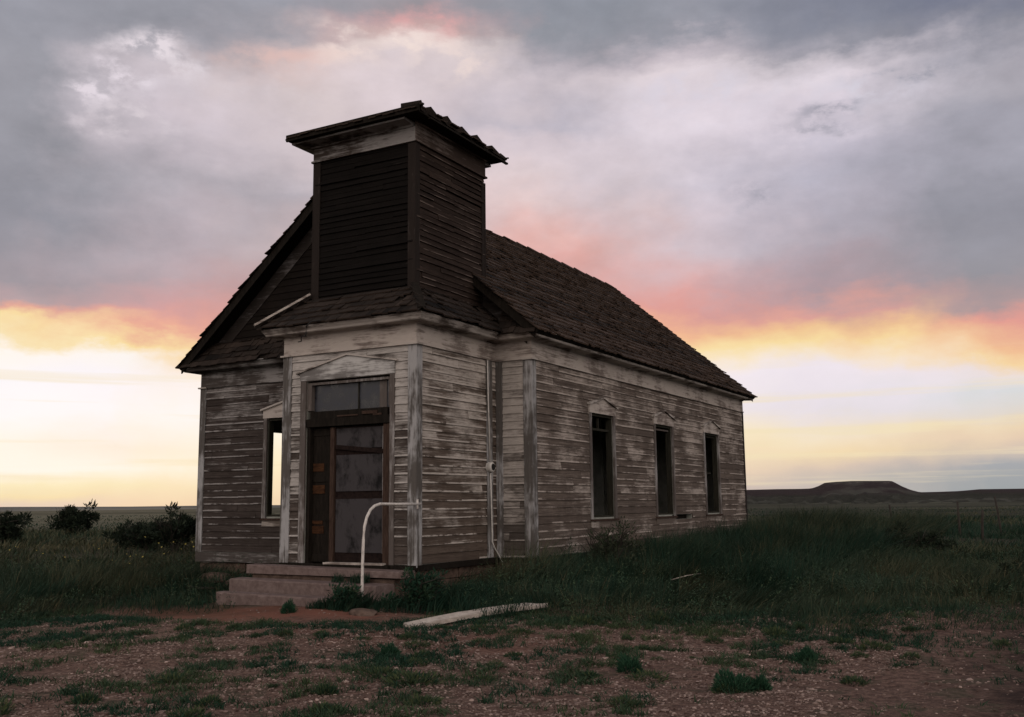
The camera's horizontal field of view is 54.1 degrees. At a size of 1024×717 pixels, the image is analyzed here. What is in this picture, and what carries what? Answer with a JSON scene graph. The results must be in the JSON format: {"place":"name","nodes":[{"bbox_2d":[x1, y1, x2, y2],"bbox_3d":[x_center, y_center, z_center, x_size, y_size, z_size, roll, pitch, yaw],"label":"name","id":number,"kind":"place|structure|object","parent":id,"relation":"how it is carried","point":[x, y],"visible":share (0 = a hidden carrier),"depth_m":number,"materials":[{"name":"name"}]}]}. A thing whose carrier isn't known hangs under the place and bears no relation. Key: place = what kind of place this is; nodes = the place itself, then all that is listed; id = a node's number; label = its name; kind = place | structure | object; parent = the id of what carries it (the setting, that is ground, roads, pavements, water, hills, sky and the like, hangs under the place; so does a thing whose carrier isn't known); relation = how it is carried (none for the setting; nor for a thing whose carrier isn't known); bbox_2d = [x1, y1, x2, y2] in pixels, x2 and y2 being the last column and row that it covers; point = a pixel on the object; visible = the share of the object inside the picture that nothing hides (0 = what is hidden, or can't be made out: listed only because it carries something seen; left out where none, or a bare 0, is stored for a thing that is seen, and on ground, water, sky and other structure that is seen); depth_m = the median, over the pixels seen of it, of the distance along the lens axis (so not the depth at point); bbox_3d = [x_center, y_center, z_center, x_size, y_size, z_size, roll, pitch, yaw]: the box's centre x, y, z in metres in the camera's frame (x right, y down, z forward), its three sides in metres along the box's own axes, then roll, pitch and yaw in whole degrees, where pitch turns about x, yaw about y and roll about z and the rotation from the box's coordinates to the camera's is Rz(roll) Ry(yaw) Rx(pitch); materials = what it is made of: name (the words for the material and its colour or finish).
{"place":"outdoors","nodes":[
{"label":"outdoors","id":0,"kind":"place"},
{"bbox_2d":[0,505,279,510],"bbox_3d":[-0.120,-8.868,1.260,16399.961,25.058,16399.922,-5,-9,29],"label":"distant hills","id":1,"kind":"structure","parent":0,"point":[82,508],"depth_m":5320.62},
{"bbox_2d":[0,502,1023,716],"bbox_3d":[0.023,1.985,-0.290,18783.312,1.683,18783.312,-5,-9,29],"label":"ground","id":2,"kind":"structure","parent":0,"point":[965,694],"depth_m":9.36,"materials":[{"name":"brown soil"}]},
{"bbox_2d":[0,697,16,715],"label":"weed clump","id":3,"kind":"object","parent":2,"relation":"on","point":[4,708],"visible":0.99,"depth_m":7.58,"materials":[{"name":"green plant"}]},
{"bbox_2d":[0,510,32,543],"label":"dark bush","id":4,"kind":"object","parent":2,"relation":"on","point":[10,529],"visible":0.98,"depth_m":42.65,"materials":[{"name":"green plant"}]},
{"bbox_2d":[9,545,128,569],"bbox_3d":[-11.540,4.749,23.480,6.824,0.665,3.923,-5,-9,29],"label":"flowering weed","id":5,"kind":"object","parent":2,"relation":"on","point":[52,557],"visible":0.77,"depth_m":23.70,"materials":[{"name":"green plant"}]},
{"bbox_2d":[44,498,100,535],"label":"dark bush","id":6,"kind":"object","parent":2,"relation":"on","point":[70,518],"visible":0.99,"depth_m":58.69,"materials":[{"name":"green plant"}]},
{"bbox_2d":[64,689,102,704],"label":"weed clump","id":7,"kind":"object","parent":2,"relation":"on","point":[83,698],"visible":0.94,"depth_m":7.84,"materials":[{"name":"green plant"}]},
{"bbox_2d":[78,636,95,642],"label":"weed clump","id":8,"kind":"object","parent":2,"relation":"on","point":[83,639],"visible":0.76,"depth_m":11.18,"materials":[{"name":"green plant"}]},
{"bbox_2d":[101,519,148,548],"bbox_3d":[-14.590,6.857,38.858,2.756,1.307,2.494,7,-11,-41],"label":"dark bush","id":9,"kind":"object","parent":2,"relation":"on","point":[112,535],"visible":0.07,"depth_m":38.68,"materials":[{"name":"green plant"}]},
{"bbox_2d":[128,627,154,635],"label":"weed clump","id":10,"kind":"object","parent":2,"relation":"on","point":[147,632],"visible":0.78,"depth_m":11.92,"materials":[{"name":"green plant"}]},
{"bbox_2d":[112,520,190,552],"bbox_3d":[-12.749,6.316,35.269,3.283,1.272,2.158,-5,-9,29],"label":"dark bush","id":11,"kind":"object","parent":2,"relation":"on","point":[135,532],"visible":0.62,"depth_m":34.88,"materials":[{"name":"green plant"}]},
{"bbox_2d":[136,536,198,570],"bbox_3d":[-7.264,4.408,22.282,3.084,0.913,2.060,-22,-23,68],"label":"flowering weed","id":12,"kind":"object","parent":2,"relation":"on","point":[168,552],"visible":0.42,"depth_m":22.17,"materials":[{"name":"green plant"}]},
{"bbox_2d":[139,501,195,554],"bbox_3d":[-11.155,5.658,33.386,2.362,1.846,2.289,2,-9,-18],"label":"dark bush","id":13,"kind":"object","parent":2,"relation":"on","point":[181,528],"visible":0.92,"depth_m":33.18,"materials":[{"name":"green plant"}]},
{"bbox_2d":[152,669,191,686],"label":"weed clump","id":14,"kind":"object","parent":2,"relation":"on","point":[173,675],"visible":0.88,"depth_m":8.62,"materials":[{"name":"green plant"}]},
{"bbox_2d":[173,621,196,630],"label":"weed clump","id":15,"kind":"object","parent":2,"relation":"on","point":[182,626],"visible":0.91,"depth_m":12.21,"materials":[{"name":"green plant"}]},
{"bbox_2d":[175,633,195,638],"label":"weed clump","id":16,"kind":"object","parent":2,"relation":"on","point":[186,635],"visible":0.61,"depth_m":11.38,"materials":[{"name":"green plant"}]},
{"bbox_2d":[164,705,211,716],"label":"weed clump","id":17,"kind":"object","parent":2,"relation":"on","point":[194,710],"visible":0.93,"depth_m":7.34,"materials":[{"name":"green plant"}]},
{"bbox_2d":[193,694,224,706],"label":"weed clump","id":18,"kind":"object","parent":2,"relation":"on","point":[207,699],"visible":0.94,"depth_m":7.78,"materials":[{"name":"green plant"}]},
{"bbox_2d":[197,572,231,584],"bbox_3d":[-5.575,4.169,18.882,0.850,0.310,0.505,-5,-9,29],"label":"fallen stone","id":19,"kind":"object","parent":2,"relation":"on","point":[210,574],"visible":0.27,"depth_m":18.72,"materials":[{"name":"grey stone"}]},
{"bbox_2d":[226,622,242,628],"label":"weed clump","id":20,"kind":"object","parent":2,"relation":"on","point":[229,626],"visible":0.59,"depth_m":12.30,"materials":[{"name":"green plant"}]},
{"bbox_2d":[248,632,261,637],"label":"weed clump","id":21,"kind":"object","parent":2,"relation":"on","point":[255,635],"visible":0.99,"depth_m":11.17,"materials":[{"name":"green plant"}]},
{"bbox_2d":[261,654,273,659],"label":"weed clump","id":22,"kind":"object","parent":2,"relation":"on","point":[270,655],"visible":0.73,"depth_m":9.98,"materials":[{"name":"green plant"}]},
{"bbox_2d":[267,683,279,687],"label":"weed clump","id":23,"kind":"object","parent":2,"relation":"on","point":[275,685],"visible":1,"depth_m":8.43,"materials":[{"name":"green plant"}]},
{"bbox_2d":[275,629,293,636],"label":"weed clump","id":24,"kind":"object","parent":2,"relation":"on","point":[286,632],"visible":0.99,"depth_m":11.13,"materials":[{"name":"green plant"}]},
{"bbox_2d":[280,598,297,613],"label":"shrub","id":25,"kind":"object","parent":2,"relation":"on","point":[289,606],"visible":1,"depth_m":13.43,"materials":[{"name":"green plant"}]},
{"bbox_2d":[281,622,296,626],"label":"weed clump","id":26,"kind":"object","parent":2,"relation":"on","point":[289,624],"visible":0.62,"depth_m":12.09,"materials":[{"name":"green plant"}]},
{"bbox_2d":[216,563,414,606],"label":"concrete steps","id":27,"kind":"structure","parent":2,"relation":"on","point":[277,585],"depth_m":15.33,"materials":[{"name":"concrete"}]},
{"bbox_2d":[312,629,329,635],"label":"weed clump","id":28,"kind":"object","parent":2,"relation":"on","point":[317,632],"visible":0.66,"depth_m":11.12,"materials":[{"name":"green plant"}]},
{"bbox_2d":[309,680,339,695],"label":"weed clump","id":29,"kind":"object","parent":2,"relation":"on","point":[323,688],"visible":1,"depth_m":7.99,"materials":[{"name":"green plant"}]},
{"bbox_2d":[305,699,347,715],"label":"weed clump","id":30,"kind":"object","parent":2,"relation":"on","point":[315,706],"visible":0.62,"depth_m":7.27,"materials":[{"name":"green plant"}]},
{"bbox_2d":[325,580,366,608],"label":"weed bush","id":31,"kind":"object","parent":2,"relation":"on","point":[348,589],"visible":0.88,"depth_m":13.58,"materials":[{"name":"green plant"}]},
{"bbox_2d":[349,608,376,615],"bbox_3d":[-1.947,3.342,13.123,0.428,0.159,0.318,-5,-9,29],"label":"fallen stone","id":32,"kind":"object","parent":2,"relation":"on","point":[361,612],"visible":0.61,"depth_m":13.02,"materials":[{"name":"beige stone"}]},
{"bbox_2d":[356,636,372,640],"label":"weed clump","id":33,"kind":"object","parent":2,"relation":"on","point":[367,638],"visible":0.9,"depth_m":10.83,"materials":[{"name":"green plant"}]},
{"bbox_2d":[354,666,399,678],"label":"weed clump","id":34,"kind":"object","parent":2,"relation":"on","point":[380,669],"visible":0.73,"depth_m":8.69,"materials":[{"name":"green plant"}]},
{"bbox_2d":[378,642,401,655],"bbox_3d":[-1.194,2.863,9.860,0.286,0.178,0.259,0,-8,-2],"label":"sage cushion","id":35,"kind":"object","parent":2,"relation":"on","point":[389,648],"visible":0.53,"depth_m":9.82,"materials":[{"name":"green plant"}]},
{"bbox_2d":[360,499,421,602],"bbox_3d":[-1.742,2.870,14.560,0.055,1.635,1.442,-5,-10,29],"label":"handrail","id":36,"kind":"object","parent":2,"relation":"on","point":[417,503],"visible":0.93,"depth_m":14.09,"materials":[{"name":"grey metal"}]},
{"bbox_2d":[398,631,418,639],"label":"weed clump","id":37,"kind":"object","parent":2,"relation":"on","point":[403,636],"visible":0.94,"depth_m":10.98,"materials":[{"name":"green plant"}]},
{"bbox_2d":[379,668,444,687],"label":"weed clump","id":38,"kind":"object","parent":2,"relation":"on","point":[408,674],"visible":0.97,"depth_m":8.27,"materials":[{"name":"green plant"}]},
{"bbox_2d":[381,566,448,612],"bbox_3d":[-1.261,3.065,13.238,0.881,0.652,0.864,1,-9,-13],"label":"weed bush","id":39,"kind":"object","parent":2,"relation":"on","point":[418,586],"visible":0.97,"depth_m":13.24,"materials":[{"name":"green plant"}]},
{"bbox_2d":[403,656,429,666],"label":"weed clump","id":40,"kind":"object","parent":2,"relation":"on","point":[419,662],"visible":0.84,"depth_m":9.26,"materials":[{"name":"green plant"}]},
{"bbox_2d":[404,638,432,648],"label":"weed clump","id":41,"kind":"object","parent":2,"relation":"on","point":[423,644],"visible":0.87,"depth_m":10.50,"materials":[{"name":"green plant"}]},
{"bbox_2d":[412,650,430,658],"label":"weed clump","id":42,"kind":"object","parent":2,"relation":"on","point":[422,652],"visible":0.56,"depth_m":9.80,"materials":[{"name":"green plant"}]},
{"bbox_2d":[403,693,444,707],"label":"weed clump","id":43,"kind":"object","parent":2,"relation":"on","point":[424,699],"visible":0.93,"depth_m":7.41,"materials":[{"name":"green plant"}]},
{"bbox_2d":[414,613,435,619],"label":"weed clump","id":44,"kind":"object","parent":2,"relation":"on","point":[425,617],"visible":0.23,"depth_m":12.25,"materials":[{"name":"green plant"}]},
{"bbox_2d":[431,624,451,628],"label":"weed clump","id":45,"kind":"object","parent":2,"relation":"on","point":[446,626],"visible":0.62,"depth_m":11.74,"materials":[{"name":"green plant"}]},
{"bbox_2d":[175,100,756,595],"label":"church","id":46,"kind":"structure","parent":2,"relation":"on","point":[395,320],"depth_m":17.32,"materials":[{"name":"grey wood"}]},
{"bbox_2d":[259,401,282,525],"bbox_3d":[-4.421,2.054,19.815,1.340,2.488,0.213,-5,-9,29],"label":"window","id":47,"kind":"structure","parent":46,"relation":"in","point":[274,411],"depth_m":20.04,"materials":[{"name":"white wood"}]},
{"bbox_2d":[587,397,618,527],"bbox_3d":[1.750,2.020,19.680,0.213,2.538,1.330,-5,-9,29],"label":"window","id":48,"kind":"structure","parent":46,"relation":"in","point":[601,405],"depth_m":19.99,"materials":[{"name":"white wood"}]},
{"bbox_2d":[652,410,677,523],"bbox_3d":[3.401,2.426,22.596,0.213,2.538,1.330,-5,-9,29],"label":"window","id":49,"kind":"structure","parent":46,"relation":"in","point":[663,417],"depth_m":22.92,"materials":[{"name":"white wood"}]},
{"bbox_2d":[702,420,722,520],"bbox_3d":[5.052,2.833,25.511,0.213,2.538,1.330,-5,-9,29],"label":"window","id":50,"kind":"structure","parent":46,"relation":"in","point":[711,427],"depth_m":25.84,"materials":[{"name":"white wood"}]},
{"bbox_2d":[403,603,547,627],"bbox_3d":[-0.372,3.236,12.692,0.150,0.154,2.479,-9,-11,43],"label":"plank","id":51,"kind":"object","parent":2,"relation":"on","point":[451,617],"visible":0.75,"depth_m":12.39,"materials":[{"name":"grey wood"}]},
{"bbox_2d":[469,623,490,630],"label":"weed clump","id":52,"kind":"object","parent":2,"relation":"on","point":[479,626],"visible":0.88,"depth_m":11.55,"materials":[{"name":"green plant"}]},
{"bbox_2d":[470,637,489,643],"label":"weed clump","id":53,"kind":"object","parent":2,"relation":"on","point":[479,639],"visible":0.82,"depth_m":10.80,"materials":[{"name":"green plant"}]},
{"bbox_2d":[472,674,496,681],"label":"weed clump","id":54,"kind":"object","parent":2,"relation":"on","point":[488,678],"visible":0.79,"depth_m":8.57,"materials":[{"name":"green plant"}]},
{"bbox_2d":[479,659,508,668],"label":"weed clump","id":55,"kind":"object","parent":2,"relation":"on","point":[494,662],"visible":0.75,"depth_m":9.21,"materials":[{"name":"green plant"}]},
{"bbox_2d":[0,502,1023,638],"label":"tall grass","id":56,"kind":"structure","parent":2,"relation":"on","point":[817,529],"depth_m":15.89,"materials":[{"name":"green plant"}]},
{"bbox_2d":[0,588,1023,716],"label":"creeping weeds","id":57,"kind":"object","parent":2,"relation":"on","point":[384,660],"visible":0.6,"depth_m":10.11,"materials":[{"name":"green plant"}]},
{"bbox_2d":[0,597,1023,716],"bbox_3d":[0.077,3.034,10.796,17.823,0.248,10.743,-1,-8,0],"label":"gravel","id":58,"kind":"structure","parent":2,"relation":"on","point":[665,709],"depth_m":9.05,"materials":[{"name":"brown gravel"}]},
{"bbox_2d":[0,505,1023,574],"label":"prairie grass","id":59,"kind":"structure","parent":2,"relation":"on","point":[43,535],"depth_m":35.57,"materials":[{"name":"green plant"}]},
{"bbox_2d":[0,534,1023,636],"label":"leafy weeds","id":60,"kind":"object","parent":2,"relation":"on","point":[695,598],"visible":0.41,"depth_m":14.32,"materials":[{"name":"green plant"}]},
{"bbox_2d":[503,651,522,656],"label":"weed clump","id":61,"kind":"object","parent":2,"relation":"on","point":[512,654],"visible":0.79,"depth_m":9.95,"materials":[{"name":"green plant"}]},
{"bbox_2d":[510,628,535,634],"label":"weed clump","id":62,"kind":"object","parent":2,"relation":"on","point":[523,630],"visible":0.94,"depth_m":11.30,"materials":[{"name":"green plant"}]},
{"bbox_2d":[567,632,586,638],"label":"weed clump","id":63,"kind":"object","parent":2,"relation":"on","point":[576,634],"visible":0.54,"depth_m":11.08,"materials":[{"name":"green plant"}]},
{"bbox_2d":[570,612,595,626],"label":"weed clump","id":64,"kind":"object","parent":2,"relation":"on","point":[584,618],"visible":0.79,"depth_m":12.14,"materials":[{"name":"green plant"}]},
{"bbox_2d":[571,669,602,678],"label":"weed clump","id":65,"kind":"object","parent":2,"relation":"on","point":[592,673],"visible":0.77,"depth_m":8.72,"materials":[{"name":"green plant"}]},
{"bbox_2d":[564,515,647,571],"bbox_3d":[1.553,3.369,17.528,1.691,1.250,0.952,-5,-9,29],"label":"leafy bush","id":66,"kind":"object","parent":2,"relation":"on","point":[613,541],"visible":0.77,"depth_m":17.34,"materials":[{"name":"green plant"}]},
{"bbox_2d":[606,692,644,708],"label":"weed clump","id":67,"kind":"object","parent":2,"relation":"on","point":[615,701],"visible":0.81,"depth_m":7.38,"materials":[{"name":"green plant"}]},
{"bbox_2d":[621,633,633,640],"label":"weed clump","id":68,"kind":"object","parent":2,"relation":"on","point":[628,637],"visible":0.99,"depth_m":11.09,"materials":[{"name":"green plant"}]},
{"bbox_2d":[615,652,642,673],"bbox_3d":[1.046,2.708,8.918,0.286,0.222,0.294,-5,-9,29],"label":"sage cushion","id":69,"kind":"object","parent":2,"relation":"on","point":[625,661],"visible":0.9,"depth_m":8.88,"materials":[{"name":"green plant"}]},
{"bbox_2d":[629,644,652,650],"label":"weed clump","id":70,"kind":"object","parent":2,"relation":"on","point":[640,647],"visible":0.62,"depth_m":10.34,"materials":[{"name":"green plant"}]},
{"bbox_2d":[624,668,671,683],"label":"weed clump","id":71,"kind":"object","parent":2,"relation":"on","point":[644,673],"visible":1,"depth_m":8.52,"materials":[{"name":"green plant"}]},
{"bbox_2d":[649,655,666,660],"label":"weed clump","id":72,"kind":"object","parent":2,"relation":"on","point":[661,658],"visible":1,"depth_m":9.52,"materials":[{"name":"green plant"}]},
{"bbox_2d":[703,634,723,643],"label":"weed clump","id":73,"kind":"object","parent":2,"relation":"on","point":[712,638],"visible":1,"depth_m":11.05,"materials":[{"name":"green plant"}]},
{"bbox_2d":[705,682,739,694],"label":"weed clump","id":74,"kind":"object","parent":2,"relation":"on","point":[735,688],"visible":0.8,"depth_m":7.92,"materials":[{"name":"green plant"}]},
{"bbox_2d":[711,666,754,692],"bbox_3d":[1.767,2.575,8.029,0.395,0.229,0.405,-5,-9,29],"label":"sage cushion","id":75,"kind":"object","parent":2,"relation":"on","point":[732,680],"visible":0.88,"depth_m":7.98,"materials":[{"name":"green plant"}]},
{"bbox_2d":[751,671,773,691],"bbox_3d":[1.994,2.587,8.043,0.224,0.193,0.230,3,-9,-22],"label":"sage cushion","id":76,"kind":"object","parent":2,"relation":"on","point":[761,682],"visible":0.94,"depth_m":8.00,"materials":[{"name":"green plant"}]},
{"bbox_2d":[761,624,789,636],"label":"weed clump","id":77,"kind":"object","parent":2,"relation":"on","point":[773,629],"visible":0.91,"depth_m":11.29,"materials":[{"name":"green plant"}]},
{"bbox_2d":[772,639,793,646],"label":"weed clump","id":78,"kind":"object","parent":2,"relation":"on","point":[785,642],"visible":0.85,"depth_m":10.63,"materials":[{"name":"green plant"}]},
{"bbox_2d":[787,621,810,629],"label":"weed clump","id":79,"kind":"object","parent":2,"relation":"on","point":[797,624],"visible":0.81,"depth_m":11.67,"materials":[{"name":"green plant"}]},
{"bbox_2d":[789,644,820,662],"bbox_3d":[2.832,2.839,9.646,0.301,0.222,0.292,3,-9,-26],"label":"sage cushion","id":80,"kind":"object","parent":2,"relation":"on","point":[806,653],"visible":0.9,"depth_m":9.60,"materials":[{"name":"green plant"}]},
{"bbox_2d":[828,635,856,643],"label":"weed clump","id":81,"kind":"object","parent":2,"relation":"on","point":[841,639],"visible":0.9,"depth_m":10.65,"materials":[{"name":"green plant"}]},
{"bbox_2d":[838,673,871,686],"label":"weed clump","id":82,"kind":"object","parent":2,"relation":"on","point":[844,681],"visible":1,"depth_m":8.59,"materials":[{"name":"green plant"}]},
{"bbox_2d":[849,650,870,657],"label":"weed clump","id":83,"kind":"object","parent":2,"relation":"on","point":[858,654],"visible":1,"depth_m":9.69,"materials":[{"name":"green plant"}]},
{"bbox_2d":[855,638,893,650],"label":"weed clump","id":84,"kind":"object","parent":2,"relation":"on","point":[867,643],"visible":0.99,"depth_m":10.14,"materials":[{"name":"green plant"}]},
{"bbox_2d":[896,610,916,618],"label":"weed clump","id":85,"kind":"object","parent":2,"relation":"on","point":[908,615],"visible":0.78,"depth_m":12.35,"materials":[{"name":"green plant"}]},
{"bbox_2d":[899,625,918,631],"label":"weed clump","id":86,"kind":"object","parent":2,"relation":"on","point":[910,628],"visible":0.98,"depth_m":11.58,"materials":[{"name":"green plant"}]},
{"bbox_2d":[902,652,920,660],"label":"weed clump","id":87,"kind":"object","parent":2,"relation":"on","point":[911,655],"visible":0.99,"depth_m":9.57,"materials":[{"name":"green plant"}]},
{"bbox_2d":[860,521,970,554],"bbox_3d":[8.740,4.131,22.664,1.948,0.953,2.932,2,-9,-16],"label":"dark bush","id":88,"kind":"object","parent":2,"relation":"on","point":[932,534],"visible":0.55,"depth_m":21.96,"materials":[{"name":"green plant"}]},
{"bbox_2d":[956,502,960,536],"bbox_3d":[15.477,5.712,34.747,0.086,1.506,0.176,-2,-8,12],"label":"fence post","id":89,"kind":"object","parent":2,"relation":"on","point":[959,523],"visible":0.78,"depth_m":34.73,"materials":[{"name":"brown wood"}]},
{"bbox_2d":[981,510,983,539],"bbox_3d":[14.160,5.184,30.191,0.149,1.255,0.090,-5,-9,29],"label":"fence post","id":90,"kind":"object","parent":2,"relation":"on","point":[982,523],"visible":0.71,"depth_m":30.19,"materials":[{"name":"brown wood"}]},
{"bbox_2d":[994,496,1001,534],"bbox_3d":[17.905,5.962,36.925,0.088,1.758,0.248,4,-9,-28],"label":"fence post","id":91,"kind":"object","parent":2,"relation":"on","point":[998,515],"visible":0.79,"depth_m":36.93,"materials":[{"name":"brown wood"}]},
{"bbox_2d":[993,638,1014,646],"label":"weed clump","id":92,"kind":"object","parent":2,"relation":"on","point":[1007,643],"visible":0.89,"depth_m":10.29,"materials":[{"name":"green plant"}]},
{"bbox_2d":[0,0,1023,506],"label":"sky","id":93,"kind":"structure","parent":0,"point":[823,200],"materials":[{"name":"grey"}]},
{"bbox_2d":[272,481,1023,509],"bbox_3d":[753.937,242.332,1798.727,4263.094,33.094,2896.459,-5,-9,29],"label":"mesa","id":94,"kind":"structure","parent":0,"point":[869,492],"depth_m":1274.87,"materials":[{"name":"stone"}]}
]}

